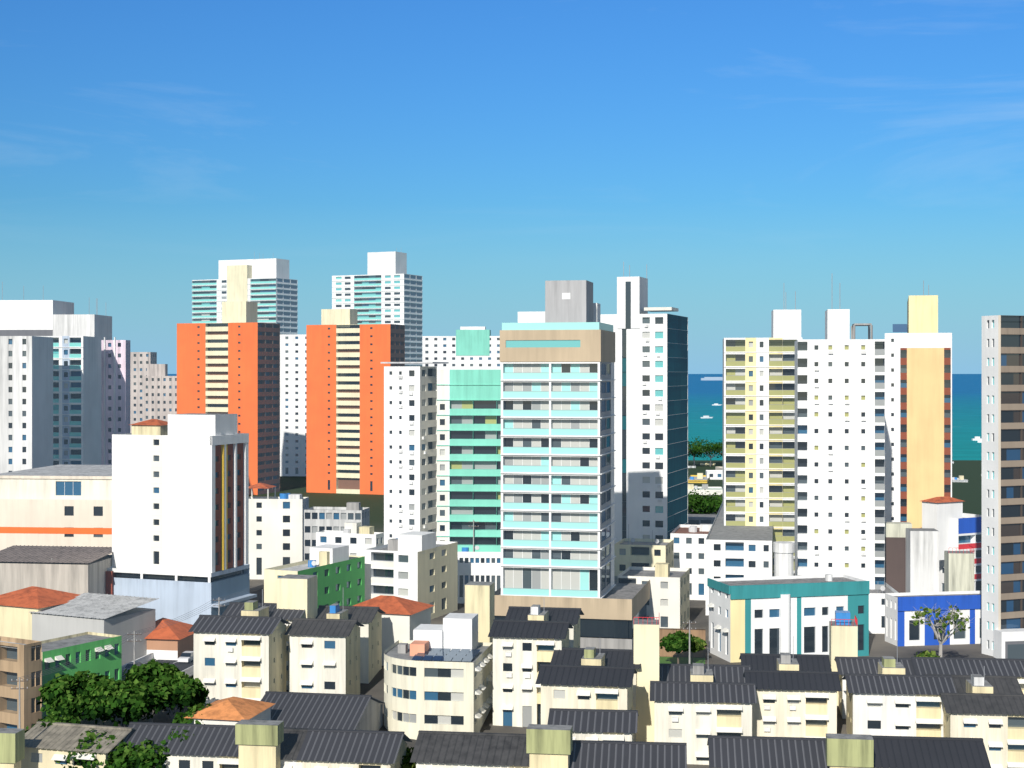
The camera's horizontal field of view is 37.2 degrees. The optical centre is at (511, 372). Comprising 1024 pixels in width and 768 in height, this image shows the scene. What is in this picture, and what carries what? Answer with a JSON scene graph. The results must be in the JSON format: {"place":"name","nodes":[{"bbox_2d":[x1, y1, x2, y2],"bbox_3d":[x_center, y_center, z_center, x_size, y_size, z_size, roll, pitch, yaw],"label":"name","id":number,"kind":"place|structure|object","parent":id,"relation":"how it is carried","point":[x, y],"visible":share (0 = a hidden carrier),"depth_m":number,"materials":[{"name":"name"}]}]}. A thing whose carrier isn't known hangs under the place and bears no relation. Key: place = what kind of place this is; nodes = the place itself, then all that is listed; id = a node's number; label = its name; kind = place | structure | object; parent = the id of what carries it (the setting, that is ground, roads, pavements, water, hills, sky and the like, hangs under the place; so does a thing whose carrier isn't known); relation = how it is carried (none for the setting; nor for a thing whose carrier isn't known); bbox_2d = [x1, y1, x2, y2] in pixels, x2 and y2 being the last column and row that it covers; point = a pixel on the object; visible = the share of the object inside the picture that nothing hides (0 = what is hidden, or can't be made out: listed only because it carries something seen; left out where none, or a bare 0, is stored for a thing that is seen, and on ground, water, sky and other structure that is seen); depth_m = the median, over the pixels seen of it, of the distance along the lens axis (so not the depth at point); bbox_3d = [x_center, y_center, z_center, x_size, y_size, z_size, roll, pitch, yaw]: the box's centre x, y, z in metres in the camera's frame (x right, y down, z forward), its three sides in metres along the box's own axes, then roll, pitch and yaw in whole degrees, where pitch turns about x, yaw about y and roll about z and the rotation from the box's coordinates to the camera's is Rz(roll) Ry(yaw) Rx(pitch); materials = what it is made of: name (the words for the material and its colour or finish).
{"place":"outdoors","nodes":[
{"label":"outdoors","id":0,"kind":"place"},
{"bbox_2d":[0,336,52,472],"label":"building","id":1,"kind":"structure","parent":0,"point":[26,402],"depth_m":380.37,"materials":[{"name":"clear glass"}]},
{"bbox_2d":[0,282,73,335],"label":"high-rise building","id":2,"kind":"structure","parent":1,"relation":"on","point":[26,317],"depth_m":460.66,"materials":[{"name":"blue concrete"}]},
{"bbox_2d":[53,298,111,339],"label":"white tower","id":3,"kind":"structure","parent":0,"point":[93,325],"depth_m":455.64,"materials":[{"name":"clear glass"}]},
{"bbox_2d":[122,659,193,679],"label":"wall","id":4,"kind":"structure","parent":0,"point":[181,666],"depth_m":235.27,"materials":[{"name":"concrete"}]},
{"bbox_2d":[177,301,279,494],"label":"orange tower","id":5,"kind":"structure","parent":0,"point":[230,364],"depth_m":566.39,"materials":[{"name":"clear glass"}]},
{"bbox_2d":[306,309,404,494],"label":"orange tower","id":6,"kind":"structure","parent":0,"point":[347,354],"depth_m":567.26,"materials":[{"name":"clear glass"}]},
{"bbox_2d":[381,362,448,544],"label":"white tower","id":7,"kind":"structure","parent":0,"point":[410,448],"depth_m":307.80,"materials":[{"name":"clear glass"}]},
{"bbox_2d":[0,0,1023,373],"label":"sky","id":8,"kind":"structure","parent":0,"point":[853,155],"materials":[{"name":"blue"}]},
{"bbox_2d":[81,374,993,767],"bbox_3d":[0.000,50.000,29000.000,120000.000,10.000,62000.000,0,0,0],"label":"ground","id":9,"kind":"structure","parent":0,"point":[967,416],"depth_m":586.12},
{"bbox_2d":[0,728,24,767],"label":"water tower","id":10,"kind":"structure","parent":9,"relation":"on","point":[12,747],"depth_m":174.25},
{"bbox_2d":[0,636,41,730],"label":"brown corner building","id":11,"kind":"structure","parent":9,"relation":"on","point":[20,658],"depth_m":193.67,"materials":[{"name":"beige paint"}]},
{"bbox_2d":[0,586,79,639],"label":"house","id":12,"kind":"structure","parent":9,"relation":"on","point":[17,607],"depth_m":238.88,"materials":[{"name":"orange tile"}]},
{"bbox_2d":[25,711,80,732],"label":"bush","id":13,"kind":"object","parent":9,"relation":"on","point":[52,717],"visible":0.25,"depth_m":185.72,"materials":[{"name":"green plant"}]},
{"bbox_2d":[0,465,111,554],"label":"commercial building","id":14,"kind":"structure","parent":9,"relation":"on","point":[62,505],"depth_m":302.05,"materials":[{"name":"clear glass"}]},
{"bbox_2d":[0,545,128,594],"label":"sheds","id":15,"kind":"object","parent":9,"relation":"on","point":[76,570],"visible":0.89,"depth_m":257.02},
{"bbox_2d":[40,336,100,464],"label":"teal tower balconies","id":16,"kind":"structure","parent":9,"relation":"on","point":[76,400],"depth_m":408.10,"materials":[{"name":"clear glass"}]},
{"bbox_2d":[36,670,109,722],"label":"tree","id":17,"kind":"object","parent":9,"relation":"on","point":[62,694],"visible":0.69,"depth_m":192.67,"materials":[{"name":"green plant"}]},
{"bbox_2d":[21,721,135,767],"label":"apartment block","id":18,"kind":"structure","parent":9,"relation":"on","point":[48,746],"depth_m":178.78,"materials":[{"name":"grey tile"}]},
{"bbox_2d":[42,632,121,718],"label":"green shop building","id":19,"kind":"structure","parent":9,"relation":"on","point":[59,651],"depth_m":213.08,"materials":[{"name":"green paint"}]},
{"bbox_2d":[55,728,123,767],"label":"tree","id":20,"kind":"object","parent":9,"relation":"on","point":[92,736],"visible":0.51,"depth_m":177.08,"materials":[{"name":"green plant"}]},
{"bbox_2d":[30,592,158,664],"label":"building","id":21,"kind":"structure","parent":9,"relation":"on","point":[122,616],"depth_m":235.52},
{"bbox_2d":[101,337,129,464],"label":"high-rise building","id":22,"kind":"structure","parent":9,"relation":"on","point":[115,386],"depth_m":428.58,"materials":[{"name":"white concrete"}]},
{"bbox_2d":[79,677,164,726],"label":"tree","id":23,"kind":"object","parent":9,"relation":"on","point":[111,699],"visible":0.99,"depth_m":189.43,"materials":[{"name":"green plant"}]},
{"bbox_2d":[103,738,169,767],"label":"tree","id":24,"kind":"object","parent":9,"relation":"on","point":[129,756],"visible":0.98,"depth_m":175.73,"materials":[{"name":"green plant"}]},
{"bbox_2d":[130,352,156,432],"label":"building","id":25,"kind":"structure","parent":9,"relation":"on","point":[139,361],"depth_m":641.07,"materials":[{"name":"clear glass"}]},
{"bbox_2d":[121,659,179,722],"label":"tree","id":26,"kind":"object","parent":9,"relation":"on","point":[152,669],"visible":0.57,"depth_m":202.81,"materials":[{"name":"green plant"}]},
{"bbox_2d":[144,364,176,421],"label":"building","id":27,"kind":"structure","parent":9,"relation":"on","point":[160,393],"depth_m":601.65,"materials":[{"name":"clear glass"}]},
{"bbox_2d":[144,618,193,659],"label":"house","id":28,"kind":"structure","parent":9,"relation":"on","point":[172,641],"depth_m":238.87,"materials":[{"name":"brick"}]},
{"bbox_2d":[146,671,209,721],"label":"tree","id":29,"kind":"object","parent":9,"relation":"on","point":[179,692],"visible":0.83,"depth_m":196.13,"materials":[{"name":"green plant"}]},
{"bbox_2d":[121,722,238,767],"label":"apartment block","id":30,"kind":"structure","parent":9,"relation":"on","point":[209,746],"depth_m":178.53,"materials":[{"name":"grey tile"}]},
{"bbox_2d":[107,564,256,624],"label":"building podium","id":31,"kind":"object","parent":9,"relation":"on","point":[178,594],"visible":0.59,"depth_m":259.33,"materials":[{"name":"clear glass"}]},
{"bbox_2d":[112,413,248,572],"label":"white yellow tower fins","id":32,"kind":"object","parent":31,"relation":"on","point":[180,492],"visible":1,"depth_m":261.80,"materials":[{"name":"white paint"}]},
{"bbox_2d":[171,702,211,723],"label":"tree","id":33,"kind":"object","parent":9,"relation":"on","point":[189,712],"visible":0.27,"depth_m":188.96,"materials":[{"name":"green plant"}]},
{"bbox_2d":[213,597,224,614],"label":"street pole","id":34,"kind":"object","parent":9,"relation":"on","point":[218,604],"visible":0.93,"depth_m":240.24,"materials":[{"name":"concrete"}]},
{"bbox_2d":[12,583,263,679],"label":"power lines","id":35,"kind":"object","parent":34,"relation":"attached to","point":[136,633],"visible":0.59,"depth_m":209.77,"materials":[{"name":"black metal"}]},
{"bbox_2d":[184,696,274,724],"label":"house","id":36,"kind":"structure","parent":9,"relation":"on","point":[233,710],"depth_m":188.48,"materials":[{"name":"tile"}]},
{"bbox_2d":[192,252,297,333],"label":"building","id":37,"kind":"structure","parent":9,"relation":"on","point":[269,286],"depth_m":830.60,"materials":[{"name":"concrete"}]},
{"bbox_2d":[188,589,304,706],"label":"apartment block","id":38,"kind":"structure","parent":9,"relation":"on","point":[241,649],"depth_m":209.45,"materials":[{"name":"beige paint"}]},
{"bbox_2d":[235,719,283,767],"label":"water tower","id":39,"kind":"structure","parent":9,"relation":"on","point":[258,741],"depth_m":172.56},
{"bbox_2d":[249,483,308,579],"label":"apartment building","id":40,"kind":"structure","parent":9,"relation":"on","point":[276,531],"depth_m":330.74,"materials":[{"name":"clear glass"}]},
{"bbox_2d":[280,334,305,475],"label":"apartment building","id":41,"kind":"structure","parent":9,"relation":"on","point":[292,404],"depth_m":661.16,"materials":[{"name":"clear glass"}]},
{"bbox_2d":[280,728,307,767],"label":"house","id":42,"kind":"structure","parent":9,"relation":"on","point":[291,744],"depth_m":176.10,"materials":[{"name":"grey"}]},
{"bbox_2d":[277,574,316,617],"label":"cream tower","id":43,"kind":"structure","parent":9,"relation":"on","point":[296,592],"depth_m":222.66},
{"bbox_2d":[264,544,364,608],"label":"apartment building","id":44,"kind":"structure","parent":9,"relation":"on","point":[338,571],"depth_m":263.73,"materials":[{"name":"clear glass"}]},
{"bbox_2d":[261,691,384,730],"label":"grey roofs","id":45,"kind":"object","parent":9,"relation":"on","point":[299,710],"visible":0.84,"depth_m":197.53,"materials":[{"name":"metal"}]},
{"bbox_2d":[284,603,384,694],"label":"apartment block","id":46,"kind":"structure","parent":9,"relation":"on","point":[335,648],"depth_m":213.46,"materials":[{"name":"beige paint"}]},
{"bbox_2d":[304,502,369,560],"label":"apartment building","id":47,"kind":"structure","parent":9,"relation":"on","point":[316,519],"depth_m":323.52,"materials":[{"name":"white paint"}]},
{"bbox_2d":[316,522,383,555],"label":"low-rise building","id":48,"kind":"structure","parent":9,"relation":"on","point":[357,538],"depth_m":294.44,"materials":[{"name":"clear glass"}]},
{"bbox_2d":[296,728,411,767],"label":"apartment block","id":49,"kind":"structure","parent":9,"relation":"on","point":[331,748],"depth_m":172.47,"materials":[{"name":"grey tile"}]},
{"bbox_2d":[332,251,422,365],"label":"building","id":50,"kind":"structure","parent":9,"relation":"on","point":[387,289],"depth_m":809.18,"materials":[{"name":"concrete"}]},
{"bbox_2d":[353,595,434,665],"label":"house","id":51,"kind":"structure","parent":9,"relation":"on","point":[403,618],"depth_m":233.38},
{"bbox_2d":[401,747,415,767],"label":"tree","id":52,"kind":"object","parent":9,"relation":"on","point":[406,759],"visible":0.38,"depth_m":176.47,"materials":[{"name":"green plant"}]},
{"bbox_2d":[365,531,457,618],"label":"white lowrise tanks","id":53,"kind":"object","parent":9,"relation":"on","point":[420,566],"visible":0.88,"depth_m":275.72,"materials":[{"name":"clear glass"}]},
{"bbox_2d":[384,613,492,739],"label":"curved corner building","id":54,"kind":"structure","parent":9,"relation":"on","point":[438,677],"depth_m":202.61,"materials":[{"name":"white paint"}]},
{"bbox_2d":[422,327,500,369],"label":"high-rise building","id":55,"kind":"structure","parent":9,"relation":"on","point":[471,348],"depth_m":701.07,"materials":[{"name":"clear glass"}]},
{"bbox_2d":[437,370,500,551],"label":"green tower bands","id":56,"kind":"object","parent":9,"relation":"on","point":[468,447],"visible":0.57,"depth_m":301.00,"materials":[{"name":"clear glass"}]},
{"bbox_2d":[410,730,528,767],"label":"apartment block","id":57,"kind":"structure","parent":9,"relation":"on","point":[442,749],"depth_m":172.78,"materials":[{"name":"grey"}]},
{"bbox_2d":[458,546,500,603],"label":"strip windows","id":58,"kind":"structure","parent":9,"relation":"on","point":[480,566],"depth_m":296.43,"materials":[{"name":"glass"}]},
{"bbox_2d":[465,581,494,642],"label":"cream tower","id":59,"kind":"structure","parent":9,"relation":"on","point":[480,599],"depth_m":226.29,"materials":[{"name":"beige paint"}]},
{"bbox_2d":[488,604,583,726],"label":"apartment block","id":60,"kind":"structure","parent":9,"relation":"on","point":[527,641],"depth_m":206.37,"materials":[{"name":"beige paint"}]},
{"bbox_2d":[526,724,572,767],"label":"water tower","id":61,"kind":"structure","parent":9,"relation":"on","point":[549,746],"depth_m":168.50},
{"bbox_2d":[495,576,649,649],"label":"podium","id":62,"kind":"object","parent":9,"relation":"on","point":[613,612],"visible":0.38,"depth_m":241.79,"materials":[{"name":"beige stone"}]},
{"bbox_2d":[500,280,615,597],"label":"high-rise building","id":63,"kind":"structure","parent":62,"relation":"on","point":[557,358],"depth_m":245.35,"materials":[{"name":"white paint"}]},
{"bbox_2d":[535,647,640,741],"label":"apartment block","id":64,"kind":"structure","parent":9,"relation":"on","point":[584,678],"depth_m":190.08,"materials":[{"name":"beige paint"}]},
{"bbox_2d":[547,708,638,740],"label":"apartment block","id":65,"kind":"structure","parent":9,"relation":"on","point":[603,725],"depth_m":177.85,"materials":[{"name":"grey metal"}]},
{"bbox_2d":[569,740,686,767],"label":"apartment block","id":66,"kind":"structure","parent":9,"relation":"on","point":[605,754],"depth_m":171.15,"materials":[{"name":"grey metal"}]},
{"bbox_2d":[600,262,687,543],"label":"slim white tower","id":67,"kind":"structure","parent":9,"relation":"on","point":[651,424],"depth_m":315.27,"materials":[{"name":"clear glass"}]},
{"bbox_2d":[614,524,673,575],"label":"low-rise building","id":68,"kind":"structure","parent":9,"relation":"on","point":[634,552],"depth_m":287.17,"materials":[{"name":"beige paint"}]},
{"bbox_2d":[634,617,658,741],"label":"cream tower","id":69,"kind":"structure","parent":9,"relation":"on","point":[646,644],"depth_m":200.19,"materials":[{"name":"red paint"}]},
{"bbox_2d":[618,563,689,628],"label":"low-rise building","id":70,"kind":"structure","parent":9,"relation":"on","point":[668,603],"depth_m":263.20,"materials":[{"name":"beige concrete"}]},
{"bbox_2d":[659,628,704,663],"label":"garden lawn","id":71,"kind":"structure","parent":9,"relation":"on","point":[669,657],"depth_m":240.34,"materials":[{"name":"green plant"}]},
{"bbox_2d":[659,629,693,663],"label":"garden tree","id":72,"kind":"object","parent":71,"relation":"on","point":[678,642],"visible":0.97,"depth_m":230.44,"materials":[{"name":"green plant"}]},
{"bbox_2d":[688,636,706,662],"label":"garden tree","id":73,"kind":"object","parent":71,"relation":"on","point":[698,644],"visible":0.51,"depth_m":234.50,"materials":[{"name":"green plant"}]},
{"bbox_2d":[670,524,711,599],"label":"low-rise building","id":74,"kind":"structure","parent":9,"relation":"on","point":[690,546],"depth_m":301.21,"materials":[{"name":"white paint"}]},
{"bbox_2d":[688,493,710,513],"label":"tree","id":75,"kind":"object","parent":9,"relation":"on","point":[694,506],"visible":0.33,"depth_m":436.70,"materials":[{"name":"green plant"}]},
{"bbox_2d":[650,663,756,764],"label":"apartment block","id":76,"kind":"structure","parent":9,"relation":"on","point":[696,705],"depth_m":193.13,"materials":[{"name":"beige paint"}]},
{"bbox_2d":[688,489,722,513],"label":"tree","id":77,"kind":"object","parent":9,"relation":"on","point":[694,498],"visible":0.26,"depth_m":442.02,"materials":[{"name":"green plant"}]},
{"bbox_2d":[690,494,722,513],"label":"tree","id":78,"kind":"object","parent":9,"relation":"on","point":[712,510],"visible":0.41,"depth_m":434.80,"materials":[{"name":"green plant"}]},
{"bbox_2d":[691,441,722,466],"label":"tree","id":79,"kind":"object","parent":9,"relation":"on","point":[716,449],"visible":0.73,"depth_m":727.27,"materials":[{"name":"green plant"}]},
{"bbox_2d":[706,502,772,614],"bbox_3d":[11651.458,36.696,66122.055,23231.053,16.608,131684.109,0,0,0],"label":"low-rise building","id":80,"kind":"structure","parent":9,"relation":"on","point":[738,551],"depth_m":281.92,"materials":[{"name":"white paint"}]},
{"bbox_2d":[723,291,801,575],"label":"high-rise building","id":81,"kind":"structure","parent":9,"relation":"on","point":[758,431],"depth_m":313.44,"materials":[{"name":"beige concrete"}]},
{"bbox_2d":[707,735,828,767],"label":"apartment block","id":82,"kind":"structure","parent":9,"relation":"on","point":[757,752],"depth_m":170.85,"materials":[{"name":"grey tile"}]},
{"bbox_2d":[773,541,794,575],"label":"water tower","id":83,"kind":"structure","parent":9,"relation":"on","point":[784,551],"depth_m":266.58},
{"bbox_2d":[707,574,869,662],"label":"commercial building","id":84,"kind":"structure","parent":9,"relation":"on","point":[782,614],"depth_m":238.93,"materials":[{"name":"paint"}]},
{"bbox_2d":[739,652,841,737],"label":"apartment block","id":85,"kind":"structure","parent":9,"relation":"on","point":[796,695],"depth_m":196.99,"materials":[{"name":"beige paint"}]},
{"bbox_2d":[795,309,884,589],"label":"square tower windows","id":86,"kind":"structure","parent":9,"relation":"on","point":[839,451],"depth_m":272.37,"materials":[{"name":"white glass"}]},
{"bbox_2d":[829,616,857,705],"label":"cream tower","id":87,"kind":"structure","parent":9,"relation":"on","point":[843,640],"depth_m":214.33,"materials":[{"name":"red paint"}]},
{"bbox_2d":[835,610,849,624],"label":"blue tank","id":88,"kind":"object","parent":87,"relation":"on","point":[842,614],"visible":1,"depth_m":215.36,"materials":[{"name":"blue plastic"}]},
{"bbox_2d":[826,733,873,767],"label":"water tower","id":89,"kind":"structure","parent":9,"relation":"on","point":[849,750],"depth_m":166.42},
{"bbox_2d":[869,582,898,633],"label":"building","id":90,"kind":"structure","parent":9,"relation":"on","point":[876,611],"depth_m":262.31,"materials":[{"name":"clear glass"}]},
{"bbox_2d":[834,640,956,736],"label":"apartment block","id":91,"kind":"structure","parent":9,"relation":"on","point":[886,696],"depth_m":197.22,"materials":[{"name":"beige paint"}]},
{"bbox_2d":[885,280,951,527],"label":"high-rise building","id":92,"kind":"structure","parent":9,"relation":"on","point":[918,412],"depth_m":305.80,"materials":[{"name":"beige concrete"}]},
{"bbox_2d":[906,528,938,592],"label":"old white wall","id":93,"kind":"structure","parent":9,"relation":"on","point":[922,559],"depth_m":270.27,"materials":[{"name":"white paint"}]},
{"bbox_2d":[871,735,990,767],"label":"apartment block","id":94,"kind":"structure","parent":9,"relation":"on","point":[917,752],"depth_m":170.71,"materials":[{"name":"grey tile"}]},
{"bbox_2d":[885,591,981,645],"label":"building","id":95,"kind":"structure","parent":9,"relation":"on","point":[899,607],"depth_m":251.52,"materials":[{"name":"paint"}]},
{"bbox_2d":[906,604,974,656],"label":"tree","id":96,"kind":"object","parent":9,"relation":"on","point":[951,615],"visible":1,"depth_m":228.37,"materials":[{"name":"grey plant"}]},
{"bbox_2d":[944,545,973,591],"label":"water tower","id":97,"kind":"structure","parent":9,"relation":"on","point":[958,570],"depth_m":258.23,"materials":[{"name":"concrete"}]},
{"bbox_2d":[911,657,1023,693],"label":"apartment block","id":98,"kind":"structure","parent":9,"relation":"on","point":[968,666],"depth_m":208.76,"materials":[{"name":"tile"}]},
{"bbox_2d":[924,674,1023,767],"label":"apartment block","id":99,"kind":"structure","parent":9,"relation":"on","point":[989,709],"depth_m":191.12,"materials":[{"name":"beige paint"}]},
{"bbox_2d":[982,315,1023,656],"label":"bronze tower","id":100,"kind":"structure","parent":9,"relation":"on","point":[1002,471],"depth_m":241.47,"materials":[{"name":"white concrete"}]},
{"bbox_2d":[994,628,1023,658],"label":"building","id":101,"kind":"structure","parent":9,"relation":"on","point":[1008,643],"depth_m":238.44,"materials":[{"name":"white paint"}]},
{"bbox_2d":[688,473,709,482],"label":"building","id":102,"kind":"structure","parent":0,"point":[699,478],"depth_m":631.46,"materials":[{"name":"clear glass"}]},
{"bbox_2d":[688,514,716,524],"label":"building","id":103,"kind":"structure","parent":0,"point":[696,519],"depth_m":422.61,"materials":[{"name":"concrete"}]},
{"bbox_2d":[688,484,722,494],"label":"white house","id":104,"kind":"structure","parent":0,"point":[704,488],"depth_m":560.88,"materials":[{"name":"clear glass"}]},
{"bbox_2d":[885,522,911,592],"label":"building","id":105,"kind":"structure","parent":0,"point":[895,555],"depth_m":276.41,"materials":[{"name":"paint"}]},
{"bbox_2d":[922,496,981,591],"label":"building","id":106,"kind":"structure","parent":0,"point":[952,523],"depth_m":293.40,"materials":[{"name":"paint"}]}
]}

